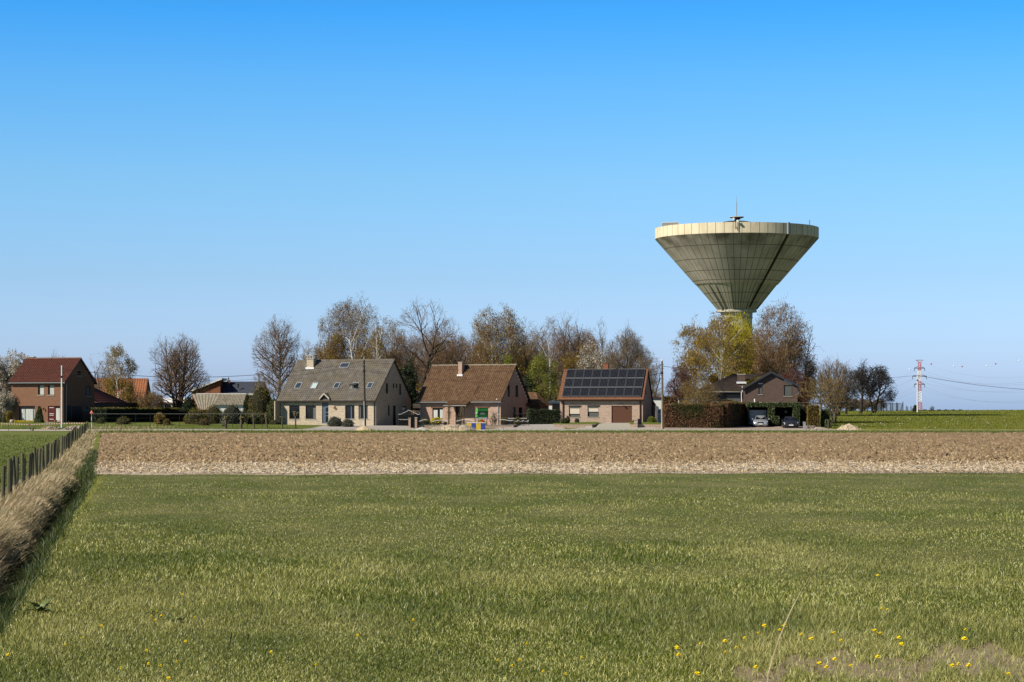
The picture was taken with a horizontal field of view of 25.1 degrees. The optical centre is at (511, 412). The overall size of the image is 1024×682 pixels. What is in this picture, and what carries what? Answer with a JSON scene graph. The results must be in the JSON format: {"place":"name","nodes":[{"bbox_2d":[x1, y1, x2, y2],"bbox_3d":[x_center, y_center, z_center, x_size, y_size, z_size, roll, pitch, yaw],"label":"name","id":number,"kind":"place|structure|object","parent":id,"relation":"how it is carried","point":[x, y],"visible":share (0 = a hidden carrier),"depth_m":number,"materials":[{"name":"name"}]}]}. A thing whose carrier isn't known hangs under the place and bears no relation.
{"place":"outdoors","nodes":[
{"label":"outdoors","id":0,"kind":"place"},
{"bbox_2d":[0,431,68,493],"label":"pasture","id":1,"kind":"structure","parent":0,"point":[36,433],"depth_m":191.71,"materials":[{"name":"green plant"}]},
{"bbox_2d":[0,430,99,602],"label":"dry grass","id":2,"kind":"structure","parent":0,"point":[26,500],"depth_m":47.04,"materials":[{"name":"plant"}]},
{"bbox_2d":[0,422,324,428],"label":"lawn","id":3,"kind":"structure","parent":0,"point":[46,424],"depth_m":273.34,"materials":[{"name":"green plant"}]},
{"bbox_2d":[0,389,17,415],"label":"cherry tree","id":4,"kind":"object","parent":3,"relation":"on","point":[5,406],"visible":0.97,"depth_m":291.55,"materials":[{"name":"grey plant"}]},
{"bbox_2d":[0,348,28,398],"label":"cherry tree","id":5,"kind":"object","parent":3,"relation":"on","point":[13,366],"visible":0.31,"depth_m":299.02,"materials":[{"name":"grey plant"}]},
{"bbox_2d":[181,408,209,423],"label":"shrub","id":6,"kind":"object","parent":3,"relation":"on","point":[196,415],"visible":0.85,"depth_m":276.09,"materials":[{"name":"green plant"}]},
{"bbox_2d":[203,403,221,423],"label":"shrub","id":7,"kind":"object","parent":3,"relation":"on","point":[212,413],"visible":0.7,"depth_m":283.20,"materials":[{"name":"green plant"}]},
{"bbox_2d":[219,403,246,423],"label":"shrub","id":8,"kind":"object","parent":3,"relation":"on","point":[233,413],"visible":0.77,"depth_m":282.12,"materials":[{"name":"green plant"}]},
{"bbox_2d":[245,381,271,423],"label":"conifer","id":9,"kind":"object","parent":3,"relation":"on","point":[259,401],"visible":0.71,"depth_m":288.79,"materials":[{"name":"green plant"}]},
{"bbox_2d":[267,395,276,421],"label":"shrub","id":10,"kind":"object","parent":3,"relation":"on","point":[270,408],"visible":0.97,"depth_m":286.48,"materials":[{"name":"green plant"}]},
{"bbox_2d":[308,425,414,428],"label":"driveway","id":11,"kind":"structure","parent":0,"point":[371,426],"depth_m":270.96,"materials":[{"name":"concrete"}]},
{"bbox_2d":[398,410,419,425],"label":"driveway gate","id":12,"kind":"structure","parent":11,"relation":"on","point":[402,420],"depth_m":276.03,"materials":[{"name":"black metal"}]},
{"bbox_2d":[0,429,854,430],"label":"road","id":13,"kind":"structure","parent":0,"point":[414,429],"depth_m":262.39,"materials":[{"name":"grey asphalt"}]},
{"bbox_2d":[0,472,1023,681],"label":"meadow","id":14,"kind":"structure","parent":0,"point":[696,484],"depth_m":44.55,"materials":[{"name":"plant"}]},
{"bbox_2d":[21,599,53,611],"bbox_3d":[-4.916,2.016,23.852,0.381,0.145,0.329,0,0,-21],"label":"dock plant","id":15,"kind":"object","parent":14,"relation":"on","point":[42,606],"visible":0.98,"depth_m":23.87,"materials":[{"name":"green plant"}]},
{"bbox_2d":[767,547,828,681],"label":"grass stalk","id":16,"kind":"object","parent":14,"relation":"on","point":[788,617],"depth_m":15.50,"materials":[{"name":"plant"}]},
{"bbox_2d":[720,634,1023,681],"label":"bare soil","id":17,"kind":"structure","parent":14,"relation":"on","point":[912,669],"depth_m":18.93,"materials":[{"name":"brown soil"}]},
{"bbox_2d":[0,410,1023,592],"bbox_3d":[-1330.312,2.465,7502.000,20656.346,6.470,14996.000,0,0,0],"label":"ground","id":18,"kind":"structure","parent":0,"point":[96,444],"depth_m":270.40,"materials":[{"name":"green plant"}]},
{"bbox_2d":[1,423,86,498],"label":"post fence","id":19,"kind":"object","parent":18,"relation":"on","point":[37,461],"visible":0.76,"depth_m":67.31,"materials":[{"name":"grey wood"}]},
{"bbox_2d":[0,448,101,637],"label":"ditch grass","id":20,"kind":"structure","parent":18,"relation":"on","point":[11,595],"depth_m":35.68,"materials":[{"name":"green plant"}]},
{"bbox_2d":[9,357,96,421],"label":"brick house","id":21,"kind":"structure","parent":18,"relation":"on","point":[33,391],"depth_m":291.99,"materials":[{"name":"brown brick"}]},
{"bbox_2d":[19,406,34,421],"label":"window","id":22,"kind":"structure","parent":21,"relation":"in","point":[27,413],"depth_m":291.70,"materials":[{"name":"white glass"}]},
{"bbox_2d":[72,406,81,421],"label":"garage door","id":23,"kind":"structure","parent":21,"relation":"in","point":[76,410],"depth_m":293.02,"materials":[{"name":"black plastic"}]},
{"bbox_2d":[89,350,114,392],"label":"bare tree","id":24,"kind":"object","parent":18,"relation":"on","point":[101,381],"visible":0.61,"depth_m":321.93,"materials":[{"name":"brown plant"}]},
{"bbox_2d":[95,388,137,407],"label":"house annex","id":25,"kind":"object","parent":18,"relation":"on","point":[103,399],"visible":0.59,"depth_m":304.53,"materials":[{"name":"brown tile"}]},
{"bbox_2d":[102,341,140,401],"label":"birch tree","id":26,"kind":"object","parent":18,"relation":"on","point":[117,385],"visible":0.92,"depth_m":317.84,"materials":[{"name":"white plant"}]},
{"bbox_2d":[96,378,150,406],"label":"barn","id":27,"kind":"structure","parent":18,"relation":"on","point":[142,383],"depth_m":347.91,"materials":[{"name":"orange tile"}]},
{"bbox_2d":[90,407,189,422],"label":"hedge","id":28,"kind":"object","parent":18,"relation":"on","point":[133,414],"visible":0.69,"depth_m":298.45,"materials":[{"name":"green plant"}]},
{"bbox_2d":[133,387,168,407],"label":"bush","id":29,"kind":"object","parent":18,"relation":"on","point":[153,401],"visible":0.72,"depth_m":311.49,"materials":[{"name":"brown plant"}]},
{"bbox_2d":[148,333,211,407],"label":"bare tree","id":30,"kind":"object","parent":18,"relation":"on","point":[177,365],"visible":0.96,"depth_m":321.34,"materials":[{"name":"brown plant"}]},
{"bbox_2d":[179,396,194,411],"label":"conifer","id":31,"kind":"object","parent":18,"relation":"on","point":[187,405],"visible":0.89,"depth_m":304.50,"materials":[{"name":"green plant"}]},
{"bbox_2d":[192,393,252,422],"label":"garden shed","id":32,"kind":"structure","parent":18,"relation":"on","point":[206,400],"depth_m":314.50,"materials":[{"name":"grey paint"}]},
{"bbox_2d":[191,377,265,409],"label":"brick house","id":33,"kind":"structure","parent":18,"relation":"on","point":[220,386],"depth_m":336.37,"materials":[{"name":"grey paint"}]},
{"bbox_2d":[250,314,300,397],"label":"bare tree","id":34,"kind":"object","parent":18,"relation":"on","point":[281,357],"visible":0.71,"depth_m":317.22,"materials":[{"name":"brown plant"}]},
{"bbox_2d":[314,314,347,359],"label":"budding tree","id":35,"kind":"object","parent":18,"relation":"on","point":[336,342],"visible":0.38,"depth_m":331.72,"materials":[{"name":"brown plant"}]},
{"bbox_2d":[274,355,413,425],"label":"brick house","id":36,"kind":"structure","parent":18,"relation":"on","point":[322,397],"depth_m":285.08,"materials":[{"name":"beige brick"}]},
{"bbox_2d":[305,405,315,419],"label":"window","id":37,"kind":"structure","parent":36,"relation":"in","point":[310,409],"depth_m":284.74,"materials":[{"name":"black glass"}]},
{"bbox_2d":[320,297,374,358],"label":"budding tree","id":38,"kind":"object","parent":18,"relation":"on","point":[348,328],"visible":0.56,"depth_m":333.83,"materials":[{"name":"plant"}]},
{"bbox_2d":[345,290,387,358],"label":"bare tree","id":39,"kind":"object","parent":18,"relation":"on","point":[371,351],"visible":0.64,"depth_m":329.45,"materials":[{"name":"brown plant"}]},
{"bbox_2d":[369,326,385,358],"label":"birch tree","id":40,"kind":"object","parent":18,"relation":"on","point":[381,345],"visible":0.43,"depth_m":321.76,"materials":[{"name":"white plant"}]},
{"bbox_2d":[374,314,402,367],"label":"budding tree","id":41,"kind":"object","parent":18,"relation":"on","point":[391,335],"visible":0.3,"depth_m":339.88,"materials":[{"name":"grey plant"}]},
{"bbox_2d":[387,325,415,380],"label":"bare tree","id":42,"kind":"object","parent":18,"relation":"on","point":[403,347],"visible":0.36,"depth_m":334.73,"materials":[{"name":"brown plant"}]},
{"bbox_2d":[383,329,420,387],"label":"bare tree","id":43,"kind":"object","parent":18,"relation":"on","point":[410,341],"visible":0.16,"depth_m":354.80,"materials":[{"name":"brown plant"}]},
{"bbox_2d":[399,356,419,409],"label":"pine tree","id":44,"kind":"object","parent":18,"relation":"on","point":[409,379],"visible":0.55,"depth_m":311.29,"materials":[{"name":"green plant"}]},
{"bbox_2d":[408,327,434,390],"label":"bare tree","id":45,"kind":"object","parent":18,"relation":"on","point":[421,345],"visible":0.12,"depth_m":368.44,"materials":[{"name":"brown plant"}]},
{"bbox_2d":[391,297,454,388],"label":"bare tree","id":46,"kind":"object","parent":18,"relation":"on","point":[430,360],"visible":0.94,"depth_m":329.42,"materials":[{"name":"brown plant"}]},
{"bbox_2d":[417,333,455,378],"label":"bare tree","id":47,"kind":"object","parent":18,"relation":"on","point":[422,373],"visible":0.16,"depth_m":352.23,"materials":[{"name":"brown plant"}]},
{"bbox_2d":[423,317,460,368],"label":"budding tree","id":48,"kind":"object","parent":18,"relation":"on","point":[441,347],"visible":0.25,"depth_m":342.01,"materials":[{"name":"brown plant"}]},
{"bbox_2d":[439,317,469,364],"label":"bare tree","id":49,"kind":"object","parent":18,"relation":"on","point":[452,360],"visible":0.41,"depth_m":334.27,"materials":[{"name":"brown plant"}]},
{"bbox_2d":[417,425,511,427],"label":"garden wall","id":50,"kind":"structure","parent":18,"relation":"on","point":[486,426],"depth_m":270.50,"materials":[{"name":"grey brick"}]},
{"bbox_2d":[459,336,483,363],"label":"bare tree","id":51,"kind":"object","parent":18,"relation":"on","point":[469,353],"visible":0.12,"depth_m":350.58,"materials":[{"name":"brown plant"}]},
{"bbox_2d":[466,330,491,363],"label":"budding tree","id":52,"kind":"object","parent":18,"relation":"on","point":[479,355],"visible":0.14,"depth_m":327.47,"materials":[{"name":"brown plant"}]},
{"bbox_2d":[413,362,552,424],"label":"brick house","id":53,"kind":"structure","parent":18,"relation":"on","point":[506,394],"depth_m":285.66,"materials":[{"name":"red tile"}]},
{"bbox_2d":[468,302,530,375],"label":"budding tree","id":54,"kind":"object","parent":18,"relation":"on","point":[502,336],"visible":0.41,"depth_m":334.11,"materials":[{"name":"plant"}]},
{"bbox_2d":[365,351,668,414],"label":"undergrowth","id":55,"kind":"object","parent":18,"relation":"on","point":[484,363],"depth_m":328.77,"materials":[{"name":"plant"}]},
{"bbox_2d":[506,324,538,377],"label":"budding tree","id":56,"kind":"object","parent":18,"relation":"on","point":[529,352],"visible":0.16,"depth_m":345.61,"materials":[{"name":"brown plant"}]},
{"bbox_2d":[523,374,537,391],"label":"pine tree","id":57,"kind":"object","parent":18,"relation":"on","point":[529,387],"visible":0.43,"depth_m":305.19,"materials":[{"name":"green plant"}]},
{"bbox_2d":[518,315,547,385],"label":"bare tree","id":58,"kind":"object","parent":18,"relation":"on","point":[525,356],"visible":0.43,"depth_m":337.55,"materials":[{"name":"brown plant"}]},
{"bbox_2d":[524,352,560,400],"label":"leafing tree","id":59,"kind":"object","parent":18,"relation":"on","point":[537,367],"visible":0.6,"depth_m":305.21,"materials":[{"name":"green plant"}]},
{"bbox_2d":[529,408,559,423],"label":"hedge","id":60,"kind":"object","parent":18,"relation":"on","point":[545,416],"visible":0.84,"depth_m":281.88,"materials":[{"name":"green plant"}]},
{"bbox_2d":[532,317,566,400],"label":"bare tree","id":61,"kind":"object","parent":18,"relation":"on","point":[543,339],"visible":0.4,"depth_m":344.56,"materials":[{"name":"brown plant"}]},
{"bbox_2d":[95,459,1023,473],"bbox_3d":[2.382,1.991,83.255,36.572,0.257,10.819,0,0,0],"label":"maize stubble","id":62,"kind":"object","parent":18,"relation":"on","point":[922,471],"visible":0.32,"depth_m":79.55,"materials":[{"name":"beige plant"}]},
{"bbox_2d":[547,311,588,383],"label":"bare tree","id":63,"kind":"object","parent":18,"relation":"on","point":[565,345],"visible":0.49,"depth_m":331.57,"materials":[{"name":"brown plant"}]},
{"bbox_2d":[553,424,591,427],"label":"garden wall","id":64,"kind":"structure","parent":18,"relation":"on","point":[568,425],"depth_m":269.50,"materials":[{"name":"concrete"}]},
{"bbox_2d":[560,343,589,377],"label":"budding tree","id":65,"kind":"object","parent":18,"relation":"on","point":[566,365],"visible":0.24,"depth_m":317.71,"materials":[{"name":"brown plant"}]},
{"bbox_2d":[565,329,599,367],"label":"budding tree","id":66,"kind":"object","parent":18,"relation":"on","point":[590,333],"visible":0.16,"depth_m":341.61,"materials":[{"name":"grey plant"}]},
{"bbox_2d":[575,340,610,368],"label":"magnolia tree","id":67,"kind":"object","parent":18,"relation":"on","point":[596,362],"visible":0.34,"depth_m":311.57,"materials":[{"name":"grey plant"}]},
{"bbox_2d":[558,363,655,422],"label":"brick house","id":68,"kind":"structure","parent":18,"relation":"on","point":[624,398],"depth_m":281.71,"materials":[{"name":"brick"}]},
{"bbox_2d":[612,406,631,422],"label":"garage door","id":69,"kind":"structure","parent":68,"relation":"in","point":[620,414],"depth_m":280.60,"materials":[{"name":"brown"}]},
{"bbox_2d":[602,320,659,396],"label":"bare tree","id":70,"kind":"object","parent":18,"relation":"on","point":[616,357],"visible":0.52,"depth_m":316.84,"materials":[{"name":"brown plant"}]},
{"bbox_2d":[636,350,664,396],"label":"bare tree","id":71,"kind":"object","parent":18,"relation":"on","point":[654,380],"visible":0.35,"depth_m":306.23,"materials":[{"name":"brown plant"}]},
{"bbox_2d":[660,360,663,428],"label":"utility pole","id":72,"kind":"object","parent":18,"relation":"on","point":[662,404],"visible":0.95,"depth_m":264.90,"materials":[{"name":"grey concrete"}]},
{"bbox_2d":[660,365,695,403],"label":"plum tree","id":73,"kind":"object","parent":18,"relation":"on","point":[683,376],"visible":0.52,"depth_m":299.50,"materials":[{"name":"brown plant"}]},
{"bbox_2d":[664,402,723,427],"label":"beech hedge","id":74,"kind":"object","parent":18,"relation":"on","point":[695,415],"visible":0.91,"depth_m":269.28,"materials":[{"name":"brown plant"}]},
{"bbox_2d":[671,313,719,402],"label":"birch tree","id":75,"kind":"object","parent":18,"relation":"on","point":[686,332],"visible":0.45,"depth_m":311.61,"materials":[{"name":"brown plant"}]},
{"bbox_2d":[678,377,721,403],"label":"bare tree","id":76,"kind":"object","parent":18,"relation":"on","point":[699,393],"visible":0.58,"depth_m":277.50,"materials":[{"name":"brown plant"}]},
{"bbox_2d":[686,308,757,391],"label":"birch tree","id":77,"kind":"object","parent":18,"relation":"on","point":[719,324],"visible":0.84,"depth_m":307.28,"materials":[{"name":"yellow plant"}]},
{"bbox_2d":[708,310,754,391],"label":"willow tree","id":78,"kind":"object","parent":18,"relation":"on","point":[731,315],"visible":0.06,"depth_m":329.81,"materials":[{"name":"yellow plant"}]},
{"bbox_2d":[718,401,745,427],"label":"beech hedge","id":79,"kind":"object","parent":18,"relation":"on","point":[734,414],"visible":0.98,"depth_m":272.88,"materials":[{"name":"brown plant"}]},
{"bbox_2d":[655,196,818,346],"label":"water tower","id":80,"kind":"structure","parent":18,"relation":"on","point":[737,265],"depth_m":411.33,"materials":[{"name":"concrete"}]},
{"bbox_2d":[716,312,777,391],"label":"willow tree","id":81,"kind":"object","parent":18,"relation":"on","point":[744,335],"visible":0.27,"depth_m":320.68,"materials":[{"name":"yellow plant"}]},
{"bbox_2d":[700,371,799,402],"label":"brick house","id":82,"kind":"structure","parent":18,"relation":"on","point":[771,386],"depth_m":286.36,"materials":[{"name":"brown brick"}]},
{"bbox_2d":[745,293,812,382],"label":"birch tree","id":83,"kind":"object","parent":18,"relation":"on","point":[784,352],"visible":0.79,"depth_m":314.95,"materials":[{"name":"brown plant"}]},
{"bbox_2d":[782,368,809,405],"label":"maple tree","id":84,"kind":"object","parent":18,"relation":"on","point":[799,381],"visible":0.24,"depth_m":303.80,"materials":[{"name":"brown plant"}]},
{"bbox_2d":[773,320,823,403],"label":"birch tree","id":85,"kind":"object","parent":18,"relation":"on","point":[806,360],"visible":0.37,"depth_m":322.83,"materials":[{"name":"brown plant"}]},
{"bbox_2d":[806,404,819,426],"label":"hedge","id":86,"kind":"object","parent":18,"relation":"on","point":[813,417],"visible":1,"depth_m":274.50,"materials":[{"name":"plant"}]},
{"bbox_2d":[792,369,849,419],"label":"plane tree","id":87,"kind":"object","parent":18,"relation":"on","point":[820,394],"visible":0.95,"depth_m":281.01,"materials":[{"name":"brown plant"}]},
{"bbox_2d":[815,354,858,421],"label":"bare tree","id":88,"kind":"object","parent":18,"relation":"on","point":[844,372],"visible":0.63,"depth_m":334.43,"materials":[{"name":"brown plant"}]},
{"bbox_2d":[848,357,881,413],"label":"bare tree","id":89,"kind":"object","parent":18,"relation":"on","point":[865,382],"visible":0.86,"depth_m":479.71,"materials":[{"name":"brown plant"}]},
{"bbox_2d":[854,361,897,412],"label":"bare tree","id":90,"kind":"object","parent":18,"relation":"on","point":[885,381],"visible":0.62,"depth_m":489.53,"materials":[{"name":"brown plant"}]},
{"bbox_2d":[867,403,902,410],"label":"net fence","id":91,"kind":"object","parent":18,"relation":"on","point":[894,407],"visible":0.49,"depth_m":535.10,"materials":[{"name":"black metal"}]},
{"bbox_2d":[912,360,926,409],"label":"pylon","id":92,"kind":"object","parent":18,"relation":"on","point":[920,376],"visible":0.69,"depth_m":1999.81,"materials":[{"name":"white metal"}]},
{"bbox_2d":[0,0,1023,410],"label":"sky","id":93,"kind":"structure","parent":0,"point":[208,171],"materials":[{"name":"blue"}]},
{"bbox_2d":[494,424,563,428],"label":"driveway","id":94,"kind":"structure","parent":0,"point":[535,426],"depth_m":270.22,"materials":[{"name":"concrete"}]},
{"bbox_2d":[94,431,1023,474],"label":"ploughed field","id":95,"kind":"structure","parent":0,"point":[488,442],"depth_m":125.99,"materials":[{"name":"soil"}]},
{"bbox_2d":[96,432,1023,472],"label":"straw","id":96,"kind":"object","parent":95,"relation":"on","point":[548,470],"visible":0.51,"depth_m":89.89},
{"bbox_2d":[99,429,1023,433],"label":"verge grass","id":97,"kind":"structure","parent":0,"point":[565,431],"depth_m":237.29,"materials":[{"name":"green plant"}]},
{"bbox_2d":[575,423,658,428],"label":"driveway","id":98,"kind":"structure","parent":0,"point":[613,426],"depth_m":269.37,"materials":[{"name":"concrete"}]},
{"bbox_2d":[657,426,827,428],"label":"paving","id":99,"kind":"structure","parent":0,"point":[761,427],"depth_m":267.69,"materials":[{"name":"grey concrete"}]},
{"bbox_2d":[752,415,769,426],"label":"parked car","id":100,"kind":"object","parent":99,"relation":"on","point":[760,420],"visible":0.98,"depth_m":273.03,"materials":[{"name":"silver metal"}]},
{"bbox_2d":[745,402,800,425],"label":"carport","id":101,"kind":"object","parent":99,"relation":"on","point":[775,412],"visible":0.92,"depth_m":275.91,"materials":[{"name":"green plant"}]},
{"bbox_2d":[749,410,765,424],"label":"garage door","id":102,"kind":"structure","parent":101,"relation":"in","point":[752,413],"depth_m":277.67,"materials":[{"name":"metal"}]},
{"bbox_2d":[781,416,798,427],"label":"parked car","id":103,"kind":"object","parent":99,"relation":"on","point":[789,421],"visible":0.98,"depth_m":270.03,"materials":[{"name":"grey paint"}]},
{"bbox_2d":[832,409,1023,428],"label":"field grass","id":104,"kind":"structure","parent":0,"point":[959,417],"depth_m":361.57,"materials":[{"name":"green plant"}]},
{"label":"field verge","id":105,"kind":"structure","parent":0,"visible":0},
{"bbox_2d":[76,424,195,432],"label":"dry weeds","id":106,"kind":"object","parent":105,"relation":"on","point":[134,428],"visible":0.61,"depth_m":254.69,"materials":[{"name":"plant"}]},
{"bbox_2d":[430,424,479,430],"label":"rubble heap","id":107,"kind":"object","parent":105,"relation":"on","point":[463,427],"visible":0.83,"depth_m":251.08,"materials":[{"name":"beige stone"}]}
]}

